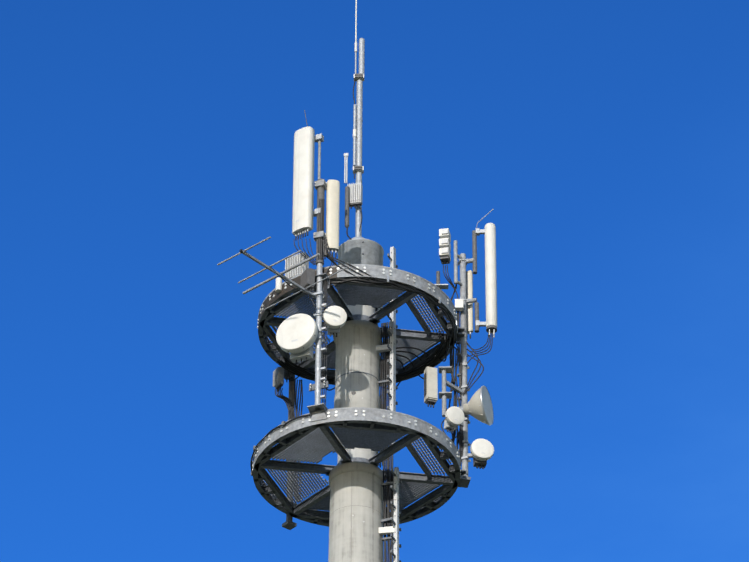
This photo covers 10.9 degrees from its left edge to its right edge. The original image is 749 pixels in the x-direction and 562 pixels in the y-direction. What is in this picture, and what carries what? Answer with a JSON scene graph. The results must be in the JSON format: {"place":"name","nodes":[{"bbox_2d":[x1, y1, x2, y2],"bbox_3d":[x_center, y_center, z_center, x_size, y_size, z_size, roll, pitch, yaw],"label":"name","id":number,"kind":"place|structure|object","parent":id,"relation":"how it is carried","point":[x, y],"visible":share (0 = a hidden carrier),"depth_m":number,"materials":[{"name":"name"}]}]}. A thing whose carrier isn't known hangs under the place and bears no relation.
{"place":"outdoors","nodes":[
{"label":"outdoors","id":0,"kind":"place"},
{"bbox_2d":[0,0,748,561],"label":"sky","id":1,"kind":"structure","parent":0,"point":[145,145],"materials":[{"name":"blue"}]},
{"label":"terrain","id":2,"kind":"structure","parent":0,"visible":0},
{"bbox_2d":[328,237,383,561],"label":"concrete mast","id":3,"kind":"object","parent":2,"relation":"on","point":[356,504],"visible":0.73,"depth_m":58.84,"materials":[{"name":"grey concrete"}]},
{"bbox_2d":[344,153,362,239],"bbox_3d":[-0.341,-1.255,61.600,0.268,1.795,0.235,-13,-36,18],"label":"remote radio unit","id":4,"kind":"object","parent":3,"relation":"attached to","point":[353,194],"visible":0.94,"depth_m":61.63,"materials":[{"name":"grey paint"}]},
{"bbox_2d":[252,407,460,526],"bbox_3d":[-0.269,2.835,59.007,3.144,0.224,3.144,-1,-34,1],"label":"steel platform","id":5,"kind":"object","parent":3,"relation":"attached to","point":[413,428],"visible":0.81,"depth_m":58.55,"materials":[{"name":"metal"}]},
{"bbox_2d":[273,367,301,529],"bbox_3d":[-1.373,2.398,60.755,0.479,3.200,0.232,15,-37,-21],"label":"pole","id":6,"kind":"object","parent":5,"relation":"attached to","point":[280,374],"visible":0.42,"depth_m":61.10,"materials":[{"name":"grey metal"}]},
{"bbox_2d":[307,140,329,421],"bbox_3d":[-0.827,-0.077,59.156,0.300,5.083,0.195,-12,-36,17],"label":"pole","id":7,"kind":"object","parent":5,"relation":"on","point":[318,410],"visible":0.88,"depth_m":58.57,"materials":[{"name":"metal"}]},
{"bbox_2d":[217,236,346,309],"bbox_3d":[-1.347,-0.019,58.430,1.690,0.304,1.737,-22,-40,29],"label":"yagi antenna","id":8,"kind":"object","parent":7,"relation":"attached to","point":[280,275],"visible":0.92,"depth_m":58.50,"materials":[{"name":"metal"}]},
{"bbox_2d":[276,314,323,363],"bbox_3d":[-1.105,0.870,58.557,0.670,0.735,0.379,-14,-37,19],"label":"dish","id":9,"kind":"object","parent":7,"relation":"attached to","point":[296,336],"visible":0.98,"depth_m":58.42,"materials":[{"name":"grey paint"}]},
{"bbox_2d":[275,240,327,295],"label":"remote radio units","id":10,"kind":"object","parent":7,"relation":"attached to","point":[307,277],"visible":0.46,"depth_m":59.62,"materials":[{"name":"grey metal"}]},
{"bbox_2d":[292,110,323,239],"bbox_3d":[-1.018,-1.679,60.195,0.461,2.492,0.266,-1,-34,1],"label":"antenna panel","id":11,"kind":"object","parent":7,"relation":"attached to","point":[304,213],"visible":0.98,"depth_m":59.99,"materials":[{"name":"grey paint"}]},
{"bbox_2d":[313,179,339,256],"bbox_3d":[-0.730,-0.964,59.753,0.387,1.403,0.209,-1,-34,1],"label":"antenna panel","id":12,"kind":"object","parent":7,"relation":"attached to","point":[332,189],"visible":0.83,"depth_m":59.75,"materials":[{"name":"grey paint"}]},
{"bbox_2d":[314,306,346,336],"bbox_3d":[-0.697,0.602,58.839,0.523,0.423,0.349,11,-36,-15],"label":"dish","id":13,"kind":"object","parent":7,"relation":"attached to","point":[334,318],"visible":0.98,"depth_m":58.76,"materials":[{"name":"grey paint"}]},
{"bbox_2d":[259,427,451,514],"bbox_3d":[-0.269,2.845,59.000,3.074,0.100,3.075,-1,-34,1],"label":"platform grating","id":14,"kind":"object","parent":5,"relation":"on","point":[315,445],"visible":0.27,"depth_m":58.75,"materials":[{"name":"metal"}]},
{"bbox_2d":[435,230,478,487],"bbox_3d":[1.274,1.163,60.502,0.696,4.610,0.890,-1,-34,1],"label":"pole","id":15,"kind":"object","parent":5,"relation":"on","point":[444,395],"visible":0.75,"depth_m":60.56,"materials":[{"name":"metal"}]},
{"bbox_2d":[424,366,437,407],"bbox_3d":[0.859,1.629,59.685,0.188,0.676,0.156,11,-36,-15],"label":"remote radio unit","id":16,"kind":"object","parent":15,"relation":"attached to","point":[430,387],"visible":1,"depth_m":59.63,"materials":[{"name":"white plastic"}]},
{"bbox_2d":[444,406,464,432],"bbox_3d":[1.173,2.112,59.379,0.300,0.353,0.313,16,-37,-21],"label":"dish","id":17,"kind":"object","parent":15,"relation":"attached to","point":[454,416],"visible":1,"depth_m":59.29,"materials":[{"name":"grey paint"}]},
{"bbox_2d":[439,228,472,338],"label":"remote radio units","id":18,"kind":"object","parent":15,"relation":"attached to","point":[445,246],"visible":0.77,"depth_m":61.24,"materials":[{"name":"grey paint"}]},
{"bbox_2d":[459,386,492,424],"bbox_3d":[1.486,1.933,59.730,0.516,0.612,0.612,-10,-36,15],"label":"antenna","id":19,"kind":"object","parent":15,"relation":"attached to","point":[478,406],"visible":0.94,"depth_m":59.56,"materials":[{"name":"grey paint"}]},
{"bbox_2d":[467,439,493,468],"bbox_3d":[1.586,2.635,59.366,0.399,0.438,0.323,8,-35,-11],"label":"dish","id":20,"kind":"object","parent":15,"relation":"attached to","point":[482,452],"visible":1,"depth_m":59.27,"materials":[{"name":"grey paint"}]},
{"bbox_2d":[476,209,496,337],"bbox_3d":[1.739,-0.143,61.300,0.334,2.419,0.176,-1,-34,1],"label":"panel antenna","id":21,"kind":"object","parent":15,"relation":"attached to","point":[489,232],"visible":0.96,"depth_m":61.15,"materials":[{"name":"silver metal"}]},
{"bbox_2d":[257,264,457,380],"bbox_3d":[-0.258,0.705,60.462,3.094,0.224,3.094,-1,-34,1],"label":"steel platform","id":22,"kind":"object","parent":3,"relation":"attached to","point":[267,319],"visible":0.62,"depth_m":59.92,"materials":[{"name":"metal"}]},
{"bbox_2d":[264,284,448,372],"bbox_3d":[-0.258,0.715,60.455,3.023,0.100,3.025,-1,-34,1],"label":"platform grating","id":23,"kind":"object","parent":22,"relation":"on","point":[373,297],"visible":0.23,"depth_m":60.06,"materials":[{"name":"metal"}]},
{"bbox_2d":[353,0,364,236],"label":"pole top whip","id":24,"kind":"object","parent":3,"relation":"attached to","point":[358,169],"visible":0.96,"depth_m":62.65,"materials":[{"name":"grey paint"}]},
{"bbox_2d":[250,199,492,561],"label":"feeder cables","id":25,"kind":"object","parent":3,"relation":"attached to","point":[433,360],"visible":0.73,"depth_m":59.84,"materials":[{"name":"black plastic"},{"name":"rubber"},{"name":"copper"}]},
{"bbox_2d":[376,246,400,561],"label":"ladder","id":26,"kind":"object","parent":3,"relation":"attached to","point":[395,529],"visible":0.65,"depth_m":59.42,"materials":[{"name":"metal"}]}
]}

